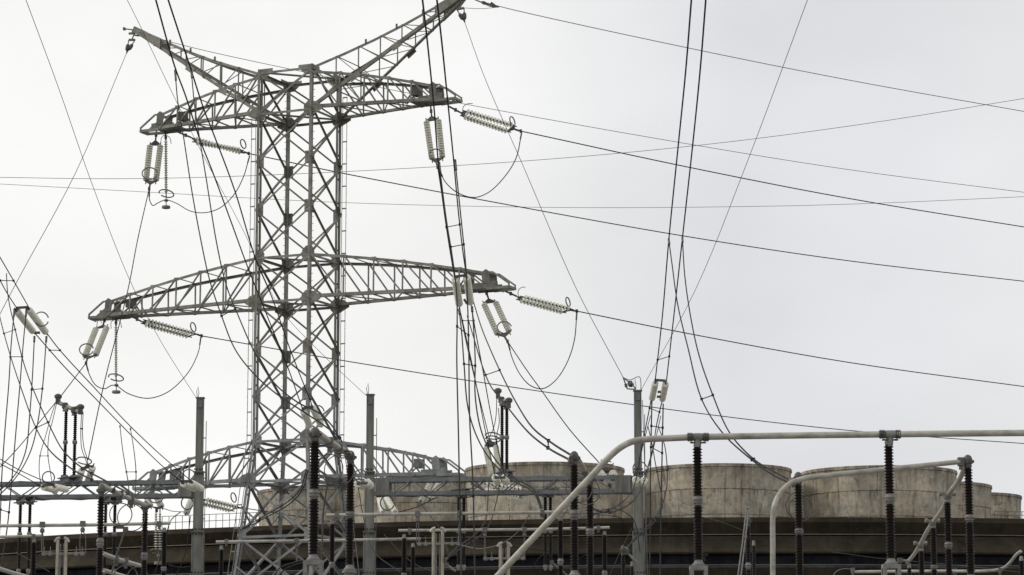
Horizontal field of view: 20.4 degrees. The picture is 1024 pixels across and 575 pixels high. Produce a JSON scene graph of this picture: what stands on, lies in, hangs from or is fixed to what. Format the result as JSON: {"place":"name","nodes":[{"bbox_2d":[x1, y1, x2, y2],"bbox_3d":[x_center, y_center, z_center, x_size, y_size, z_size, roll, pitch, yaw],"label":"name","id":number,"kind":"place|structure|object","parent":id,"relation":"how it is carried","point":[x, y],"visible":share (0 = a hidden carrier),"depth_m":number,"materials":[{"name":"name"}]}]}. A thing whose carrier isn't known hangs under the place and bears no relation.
{"place":"outdoors","nodes":[
{"label":"outdoors","id":0,"kind":"place"},
{"bbox_2d":[14,306,48,335],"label":"insulator string","id":1,"kind":"object","parent":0,"point":[37,321],"visible":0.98,"depth_m":110.02,"materials":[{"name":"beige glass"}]},
{"bbox_2d":[0,309,26,571],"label":"twin conductor","id":2,"kind":"object","parent":1,"relation":"attached to","point":[8,511],"visible":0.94,"depth_m":100.23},
{"bbox_2d":[0,336,47,494],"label":"twin conductor","id":3,"kind":"object","parent":1,"relation":"attached to","point":[34,338],"visible":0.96,"depth_m":102.26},
{"bbox_2d":[35,334,192,482],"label":"twin conductor","id":4,"kind":"object","parent":1,"relation":"attached to","point":[50,350],"visible":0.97,"depth_m":125.71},
{"bbox_2d":[180,469,204,491],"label":"insulator string","id":5,"kind":"object","parent":4,"relation":"attached to","point":[194,486],"visible":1,"depth_m":142.42,"materials":[{"name":"ceramic"}]},
{"bbox_2d":[40,471,68,492],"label":"insulator string","id":6,"kind":"object","parent":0,"point":[48,487],"visible":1,"depth_m":142.38,"materials":[{"name":"ceramic"}]},
{"bbox_2d":[240,470,308,530],"bbox_3d":[-4.636,4.271,56.068,0.305,0.178,12.225,2,-9,-11],"label":"twin conductor","id":7,"kind":"object","parent":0,"point":[259,520],"visible":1,"depth_m":55.86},
{"bbox_2d":[300,405,324,427],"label":"insulator string","id":8,"kind":"object","parent":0,"point":[308,421],"visible":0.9,"depth_m":105.36,"materials":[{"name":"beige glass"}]},
{"bbox_2d":[155,0,311,407],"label":"twin conductor","id":9,"kind":"object","parent":8,"relation":"attached to","point":[232,185],"visible":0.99,"depth_m":82.49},
{"bbox_2d":[451,274,473,306],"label":"insulator string","id":10,"kind":"object","parent":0,"point":[470,297],"visible":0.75,"depth_m":110.25,"materials":[{"name":"ceramic"}]},
{"bbox_2d":[422,0,465,274],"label":"twin conductor","id":11,"kind":"object","parent":10,"relation":"attached to","point":[459,224],"visible":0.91,"depth_m":84.14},
{"bbox_2d":[439,159,475,574],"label":"twin conductor","id":12,"kind":"object","parent":11,"relation":"attached to","point":[473,495],"visible":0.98,"depth_m":85.86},
{"bbox_2d":[443,480,499,562],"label":"twin conductor","id":13,"kind":"object","parent":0,"point":[445,559],"visible":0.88,"depth_m":100.43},
{"bbox_2d":[483,432,500,476],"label":"insulator string","id":14,"kind":"object","parent":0,"point":[491,443],"visible":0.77,"depth_m":147.97,"materials":[{"name":"ceramic"}]},
{"bbox_2d":[0,98,1023,178],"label":"overhead line","id":15,"kind":"object","parent":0,"point":[499,162],"visible":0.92,"depth_m":255.12,"materials":[{"name":"metal"}]},
{"bbox_2d":[0,0,1023,538],"label":"sky","id":16,"kind":"structure","parent":0,"point":[939,323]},
{"bbox_2d":[5,184,1023,207],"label":"overhead line","id":17,"kind":"object","parent":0,"point":[539,207],"visible":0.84,"depth_m":254.50,"materials":[{"name":"metal"}]},
{"bbox_2d":[593,416,660,514],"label":"twin conductor","id":18,"kind":"object","parent":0,"point":[606,511],"visible":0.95,"depth_m":73.76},
{"bbox_2d":[649,379,668,401],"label":"insulator string","id":19,"kind":"object","parent":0,"point":[662,392],"visible":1,"depth_m":107.20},
{"bbox_2d":[649,401,663,574],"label":"twin conductor","id":20,"kind":"object","parent":19,"relation":"attached to","point":[662,428],"visible":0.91,"depth_m":104.84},
{"bbox_2d":[655,0,706,380],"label":"twin conductor","id":21,"kind":"object","parent":19,"relation":"attached to","point":[675,174],"visible":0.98,"depth_m":83.19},
{"bbox_2d":[737,506,748,574],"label":"leaning rod pair","id":22,"kind":"object","parent":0,"point":[745,535],"visible":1,"depth_m":60.33,"materials":[{"name":"grey metal"}]},
{"label":"ground","id":23,"kind":"structure","parent":0,"visible":0},
{"bbox_2d":[41,536,84,574],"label":"switch contact","id":24,"kind":"object","parent":23,"relation":"on","point":[65,553],"visible":1,"depth_m":79.81,"materials":[{"name":"beige metal"}]},
{"bbox_2d":[0,521,170,553],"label":"tube busbar","id":25,"kind":"object","parent":24,"relation":"attached to","point":[43,525],"visible":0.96,"depth_m":79.92,"materials":[{"name":"metal"}]},
{"bbox_2d":[96,484,106,574],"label":"post insulator","id":26,"kind":"object","parent":23,"relation":"on","point":[101,490],"visible":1,"depth_m":51.93,"materials":[{"name":"brown ceramic"}]},
{"bbox_2d":[141,501,149,574],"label":"post insulator","id":27,"kind":"object","parent":23,"relation":"on","point":[144,543],"visible":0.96,"depth_m":56.38,"materials":[{"name":"brown ceramic"}]},
{"bbox_2d":[99,483,147,507],"bbox_3d":[-7.426,4.026,54.312,0.155,0.240,4.508,0,-9,3],"label":"tube busbar","id":28,"kind":"object","parent":27,"relation":"attached to","point":[122,495],"visible":0.97,"depth_m":54.47,"materials":[{"name":"metal"}]},
{"bbox_2d":[0,273,129,494],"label":"twin conductor","id":29,"kind":"object","parent":28,"relation":"attached to","point":[127,492],"visible":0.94,"depth_m":72.27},
{"bbox_2d":[109,503,144,531],"bbox_3d":[-7.369,4.367,54.503,0.546,0.546,1.132,0,-9,0],"label":"cable ring","id":30,"kind":"object","parent":28,"relation":"attached to","point":[131,515],"visible":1,"depth_m":54.93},
{"bbox_2d":[111,525,127,572],"bbox_3d":[-8.340,5.595,60.357,0.239,0.226,11.209,1,-9,-8],"label":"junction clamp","id":31,"kind":"object","parent":30,"relation":"attached to","point":[125,529],"visible":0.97,"depth_m":56.64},
{"bbox_2d":[102,551,141,568],"bbox_3d":[-8.763,6.231,64.335,0.170,0.271,5.007,0,-9,3],"label":"tube busbar","id":32,"kind":"object","parent":31,"relation":"attached to","point":[125,561],"visible":0.85,"depth_m":63.99,"materials":[{"name":"metal"}]},
{"bbox_2d":[161,527,166,574],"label":"post insulator","id":33,"kind":"object","parent":23,"relation":"on","point":[164,551],"visible":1,"depth_m":79.79,"materials":[{"name":"brown ceramic"}]},
{"bbox_2d":[190,388,206,574],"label":"gantry post","id":34,"kind":"object","parent":23,"relation":"on","point":[197,548],"visible":0.98,"depth_m":147.26,"materials":[{"name":"grey metal"}]},
{"bbox_2d":[0,479,193,500],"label":"gantry beam","id":35,"kind":"structure","parent":34,"relation":"attached to","point":[182,493],"depth_m":147.84,"materials":[{"name":"metal"}]},
{"bbox_2d":[13,495,27,572],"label":"post insulator","id":36,"kind":"object","parent":35,"relation":"hanging from","point":[21,502],"visible":0.94,"depth_m":147.75,"materials":[{"name":"brown ceramic"}]},
{"bbox_2d":[24,495,37,574],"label":"post insulator","id":37,"kind":"object","parent":35,"relation":"hanging from","point":[31,502],"visible":0.96,"depth_m":147.76,"materials":[{"name":"brown ceramic"}]},
{"bbox_2d":[57,406,71,482],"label":"post insulator","id":38,"kind":"object","parent":35,"relation":"attached to","point":[64,477],"visible":0.95,"depth_m":148.53,"materials":[{"name":"brown ceramic"}]},
{"bbox_2d":[54,394,83,415],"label":"switch bar","id":39,"kind":"object","parent":38,"relation":"attached to","point":[79,408],"visible":1,"depth_m":148.79,"materials":[{"name":"beige metal"}]},
{"bbox_2d":[69,406,80,482],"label":"post insulator","id":40,"kind":"object","parent":35,"relation":"on","point":[75,478],"visible":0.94,"depth_m":148.51,"materials":[{"name":"brown ceramic"}]},
{"bbox_2d":[103,495,113,574],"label":"post insulator","id":41,"kind":"object","parent":35,"relation":"hanging from","point":[107,500],"visible":0.73,"depth_m":147.37,"materials":[{"name":"brown ceramic"}]},
{"bbox_2d":[26,0,195,396],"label":"shield wire","id":42,"kind":"object","parent":34,"relation":"attached to","point":[96,195],"visible":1,"depth_m":127.66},
{"bbox_2d":[88,0,515,574],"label":"transmission tower","id":43,"kind":"structure","parent":23,"relation":"on","point":[308,298],"depth_m":166.86,"materials":[{"name":"metal"}]},
{"bbox_2d":[79,318,108,364],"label":"insulator string","id":44,"kind":"object","parent":43,"relation":"hanging from","point":[90,343],"visible":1,"depth_m":170.72,"materials":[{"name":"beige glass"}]},
{"bbox_2d":[108,317,123,393],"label":"insulator string","id":45,"kind":"object","parent":43,"relation":"hanging from","point":[116,374],"visible":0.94,"depth_m":171.48,"materials":[{"name":"beige glass"}]},
{"bbox_2d":[141,131,162,190],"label":"insulator string","id":46,"kind":"object","parent":43,"relation":"hanging from","point":[148,167],"visible":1,"depth_m":171.96,"materials":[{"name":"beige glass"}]},
{"bbox_2d":[88,190,148,459],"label":"down wire","id":47,"kind":"object","parent":46,"relation":"attached to","point":[118,326],"visible":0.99,"depth_m":159.21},
{"bbox_2d":[150,509,161,564],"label":"insulator string","id":48,"kind":"object","parent":43,"relation":"hanging from","point":[158,555],"visible":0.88,"depth_m":167.74,"materials":[{"name":"ceramic"}]},
{"bbox_2d":[158,132,173,208],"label":"insulator string","id":49,"kind":"object","parent":43,"relation":"hanging from","point":[166,206],"visible":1,"depth_m":172.32,"materials":[{"name":"beige glass"}]},
{"bbox_2d":[130,315,202,337],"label":"insulator string","id":50,"kind":"object","parent":43,"relation":"hanging from","point":[186,333],"visible":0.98,"depth_m":172.02,"materials":[{"name":"beige glass"}]},
{"bbox_2d":[203,336,1023,443],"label":"overhead line","id":51,"kind":"object","parent":50,"relation":"hanging from","point":[589,398],"visible":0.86,"depth_m":192.90,"materials":[{"name":"metal"}]},
{"bbox_2d":[177,131,249,154],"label":"insulator string","id":52,"kind":"object","parent":43,"relation":"hanging from","point":[212,144],"visible":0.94,"depth_m":172.62,"materials":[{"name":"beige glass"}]},
{"bbox_2d":[250,153,1023,281],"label":"overhead line","id":53,"kind":"object","parent":52,"relation":"attached to","point":[641,228],"visible":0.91,"depth_m":193.70,"materials":[{"name":"metal"}]},
{"bbox_2d":[204,492,242,512],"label":"insulator string","id":54,"kind":"object","parent":43,"relation":"hanging from","point":[221,503],"visible":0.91,"depth_m":168.93,"materials":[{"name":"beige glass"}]},
{"bbox_2d":[424,104,444,168],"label":"insulator string","id":55,"kind":"object","parent":43,"relation":"hanging from","point":[431,155],"visible":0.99,"depth_m":163.32,"materials":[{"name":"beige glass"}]},
{"bbox_2d":[457,0,466,22],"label":"shield wire clamp","id":56,"kind":"object","parent":43,"relation":"hanging from","point":[463,16],"visible":1,"depth_m":164.66,"materials":[{"name":"grey metal"}]},
{"bbox_2d":[465,23,622,376],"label":"shield wire","id":57,"kind":"object","parent":56,"relation":"attached to","point":[541,208],"visible":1,"depth_m":154.65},
{"bbox_2d":[449,103,521,132],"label":"insulator string","id":58,"kind":"object","parent":43,"relation":"hanging from","point":[509,123],"visible":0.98,"depth_m":165.85,"materials":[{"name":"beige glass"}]},
{"bbox_2d":[522,131,1023,226],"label":"overhead line","id":59,"kind":"object","parent":58,"relation":"attached to","point":[766,182],"visible":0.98,"depth_m":178.63,"materials":[{"name":"metal"}]},
{"bbox_2d":[475,0,498,7],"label":"shield wire clamp","id":60,"kind":"object","parent":43,"relation":"hanging from","point":[491,4],"visible":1,"depth_m":164.74,"materials":[{"name":"grey metal"}]},
{"bbox_2d":[481,1,1023,111],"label":"shield wire","id":61,"kind":"object","parent":60,"relation":"attached to","point":[750,60],"visible":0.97,"depth_m":176.08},
{"bbox_2d":[482,290,511,342],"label":"insulator string","id":62,"kind":"object","parent":43,"relation":"hanging from","point":[503,319],"visible":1,"depth_m":160.66,"materials":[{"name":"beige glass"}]},
{"bbox_2d":[471,482,524,498],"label":"insulator string","id":63,"kind":"object","parent":43,"relation":"hanging from","point":[501,486],"visible":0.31,"depth_m":162.75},
{"bbox_2d":[505,287,577,313],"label":"insulator string","id":64,"kind":"object","parent":43,"relation":"attached to","point":[543,304],"visible":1,"depth_m":163.34,"materials":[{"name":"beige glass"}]},
{"bbox_2d":[577,311,1023,386],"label":"overhead line","id":65,"kind":"object","parent":64,"relation":"attached to","point":[797,353],"visible":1,"depth_m":177.54,"materials":[{"name":"metal"}]},
{"bbox_2d":[138,32,1019,191],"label":"shield wire","id":66,"kind":"object","parent":43,"relation":"attached to","point":[611,130],"visible":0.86,"depth_m":194.60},
{"bbox_2d":[303,427,323,574],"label":"post insulator","id":67,"kind":"object","parent":23,"relation":"on","point":[314,434],"visible":1,"depth_m":44.98,"materials":[{"name":"brown ceramic"}]},
{"bbox_2d":[319,432,351,457],"bbox_3d":[-2.933,2.635,46.836,0.139,0.240,3.319,-1,-9,6],"label":"tube busbar","id":68,"kind":"object","parent":67,"relation":"attached to","point":[331,443],"visible":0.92,"depth_m":46.44,"materials":[{"name":"beige metal"}]},
{"bbox_2d":[174,67,350,455],"bbox_3d":[-5.829,-1.386,59.700,0.891,12.194,23.423,2,-10,-13],"label":"twin conductor","id":69,"kind":"object","parent":68,"relation":"attached to","point":[347,452],"visible":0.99,"depth_m":58.51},
{"bbox_2d":[329,519,334,574],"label":"post insulator","id":70,"kind":"object","parent":23,"relation":"on","point":[332,548],"visible":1,"depth_m":79.81,"materials":[{"name":"brown ceramic"}]},
{"bbox_2d":[326,510,564,541],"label":"tube busbar","id":71,"kind":"object","parent":70,"relation":"attached to","point":[416,514],"visible":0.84,"depth_m":79.98,"materials":[{"name":"metal"}]},
{"bbox_2d":[458,306,544,516],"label":"twin conductor","id":72,"kind":"object","parent":71,"relation":"attached to","point":[507,472],"visible":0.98,"depth_m":94.95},
{"bbox_2d":[342,450,356,574],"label":"post insulator","id":73,"kind":"object","parent":23,"relation":"on","point":[349,568],"visible":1,"depth_m":48.25,"materials":[{"name":"brown ceramic"}]},
{"bbox_2d":[362,385,376,574],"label":"gantry post","id":74,"kind":"object","parent":23,"relation":"on","point":[369,561],"visible":0.92,"depth_m":146.13,"materials":[{"name":"grey metal"}]},
{"bbox_2d":[127,0,362,392],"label":"shield wire","id":75,"kind":"object","parent":74,"relation":"attached to","point":[228,202],"visible":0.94,"depth_m":127.06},
{"bbox_2d":[377,497,397,512],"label":"insulator string","id":76,"kind":"object","parent":74,"relation":"attached to","point":[389,504],"visible":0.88,"depth_m":147.94,"materials":[{"name":"white ceramic"}]},
{"bbox_2d":[401,534,406,574],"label":"post insulator","id":77,"kind":"object","parent":23,"relation":"on","point":[404,558],"visible":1,"depth_m":83.77,"materials":[{"name":"brown ceramic"}]},
{"bbox_2d":[216,537,420,560],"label":"tube busbar","id":78,"kind":"object","parent":77,"relation":"attached to","point":[227,541],"visible":0.88,"depth_m":83.85,"materials":[{"name":"metal"}]},
{"bbox_2d":[417,527,459,574],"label":"switch contact","id":79,"kind":"object","parent":23,"relation":"on","point":[441,543],"visible":0.92,"depth_m":81.85,"materials":[{"name":"beige metal"}]},
{"bbox_2d":[483,541,525,574],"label":"switch contact","id":80,"kind":"object","parent":23,"relation":"on","point":[501,558],"visible":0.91,"depth_m":83.80,"materials":[{"name":"beige metal"}]},
{"bbox_2d":[398,525,609,556],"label":"tube busbar","id":81,"kind":"object","parent":80,"relation":"attached to","point":[524,530],"visible":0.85,"depth_m":83.91,"materials":[{"name":"metal"}]},
{"bbox_2d":[0,461,1023,574],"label":"building","id":82,"kind":"structure","parent":23,"relation":"on","point":[848,516],"depth_m":206.89,"materials":[{"name":"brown concrete"}]},
{"bbox_2d":[557,516,563,574],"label":"post insulator","id":83,"kind":"object","parent":23,"relation":"on","point":[560,560],"visible":1,"depth_m":79.82,"materials":[{"name":"brown ceramic"}]},
{"bbox_2d":[569,451,579,574],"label":"post insulator","id":84,"kind":"object","parent":23,"relation":"on","point":[574,534],"visible":0.94,"depth_m":47.44,"materials":[{"name":"brown ceramic"}]},
{"bbox_2d":[469,302,574,463],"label":"twin conductor","id":85,"kind":"object","parent":84,"relation":"attached to","point":[570,461],"visible":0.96,"depth_m":67.14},
{"bbox_2d":[586,478,595,574],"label":"post insulator","id":86,"kind":"object","parent":23,"relation":"on","point":[590,538],"visible":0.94,"depth_m":50.92,"materials":[{"name":"brown ceramic"}]},
{"bbox_2d":[620,545,625,574],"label":"post insulator","id":87,"kind":"object","parent":23,"relation":"on","point":[623,565],"visible":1,"depth_m":65.80,"materials":[{"name":"brown ceramic"}]},
{"bbox_2d":[622,426,667,551],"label":"twin conductor","id":88,"kind":"object","parent":87,"relation":"attached to","point":[654,519],"visible":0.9,"depth_m":82.95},
{"bbox_2d":[632,381,645,574],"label":"gantry post","id":89,"kind":"object","parent":23,"relation":"on","point":[639,566],"visible":0.8,"depth_m":144.36,"materials":[{"name":"grey metal"}]},
{"bbox_2d":[374,475,632,497],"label":"gantry beam","id":90,"kind":"structure","parent":89,"relation":"attached to","point":[623,485],"depth_m":145.29,"materials":[{"name":"metal"}]},
{"bbox_2d":[461,488,470,570],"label":"post insulator","id":91,"kind":"object","parent":90,"relation":"hanging from","point":[463,538],"visible":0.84,"depth_m":145.28,"materials":[{"name":"brown ceramic"}]},
{"bbox_2d":[493,401,508,475],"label":"post insulator","id":92,"kind":"object","parent":90,"relation":"on","point":[498,473],"visible":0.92,"depth_m":145.78,"materials":[{"name":"brown ceramic"}]},
{"bbox_2d":[492,474,509,485],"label":"insulator string","id":93,"kind":"object","parent":90,"relation":"attached to","point":[497,480],"visible":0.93,"depth_m":141.39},
{"bbox_2d":[459,305,504,476],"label":"twin conductor","id":94,"kind":"object","parent":93,"relation":"attached to","point":[462,320],"visible":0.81,"depth_m":127.08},
{"bbox_2d":[504,410,515,476],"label":"post insulator","id":95,"kind":"object","parent":90,"relation":"on","point":[506,437],"visible":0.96,"depth_m":145.75,"materials":[{"name":"brown ceramic"}]},
{"bbox_2d":[538,488,552,570],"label":"post insulator","id":96,"kind":"object","parent":90,"relation":"hanging from","point":[545,566],"visible":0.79,"depth_m":144.87,"materials":[{"name":"brown ceramic"}]},
{"bbox_2d":[641,0,807,389],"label":"shield wire","id":97,"kind":"object","parent":89,"relation":"attached to","point":[737,186],"visible":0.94,"depth_m":128.34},
{"bbox_2d":[689,439,707,574],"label":"post insulator","id":98,"kind":"object","parent":23,"relation":"on","point":[698,564],"visible":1,"depth_m":46.96,"materials":[{"name":"brown ceramic"}]},
{"bbox_2d":[495,430,1023,574],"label":"tube busbar","id":99,"kind":"object","parent":98,"relation":"attached to","point":[889,435],"visible":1,"depth_m":47.05,"materials":[{"name":"metal"}]},
{"bbox_2d":[745,516,751,574],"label":"post insulator","id":100,"kind":"object","parent":23,"relation":"on","point":[748,559],"visible":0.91,"depth_m":61.85,"materials":[{"name":"brown ceramic"}]},
{"bbox_2d":[793,472,803,574],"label":"post insulator","id":101,"kind":"object","parent":23,"relation":"on","point":[799,530],"visible":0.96,"depth_m":50.42,"materials":[{"name":"brown ceramic"}]},
{"bbox_2d":[668,237,796,486],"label":"twin conductor","id":102,"kind":"object","parent":101,"relation":"attached to","point":[753,459],"visible":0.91,"depth_m":66.79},
{"bbox_2d":[881,438,900,574],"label":"post insulator","id":103,"kind":"object","parent":23,"relation":"on","point":[890,562],"visible":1,"depth_m":46.96,"materials":[{"name":"brown ceramic"}]},
{"bbox_2d":[907,563,911,574],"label":"post insulator","id":104,"kind":"object","parent":23,"relation":"on","point":[909,569],"visible":1,"depth_m":74.74,"materials":[{"name":"brown ceramic"}]},
{"bbox_2d":[851,550,1021,574],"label":"tube busbar","id":105,"kind":"object","parent":104,"relation":"attached to","point":[954,572],"visible":0.88,"depth_m":75.14,"materials":[{"name":"metal"}]},
{"bbox_2d":[930,525,937,574],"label":"post insulator","id":106,"kind":"object","parent":23,"relation":"on","point":[933,549],"visible":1,"depth_m":61.34,"materials":[{"name":"brown ceramic"}]},
{"bbox_2d":[943,498,952,574],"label":"post insulator","id":107,"kind":"object","parent":23,"relation":"on","point":[948,544],"visible":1,"depth_m":54.39,"materials":[{"name":"brown ceramic"}]},
{"bbox_2d":[963,455,974,574],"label":"post insulator","id":108,"kind":"object","parent":23,"relation":"on","point":[968,461],"visible":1,"depth_m":48.96,"materials":[{"name":"brown ceramic"}]},
{"bbox_2d":[770,457,964,574],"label":"tube busbar","id":109,"kind":"object","parent":108,"relation":"attached to","point":[959,462],"visible":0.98,"depth_m":48.10,"materials":[{"name":"metal"}]},
{"bbox_2d":[905,466,964,563],"bbox_3d":[9.151,5.151,61.977,0.161,0.165,26.126,-1,-9,6],"label":"tube busbar","id":110,"kind":"object","parent":108,"relation":"attached to","point":[954,486],"visible":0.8,"depth_m":59.05,"materials":[{"name":"beige metal"}]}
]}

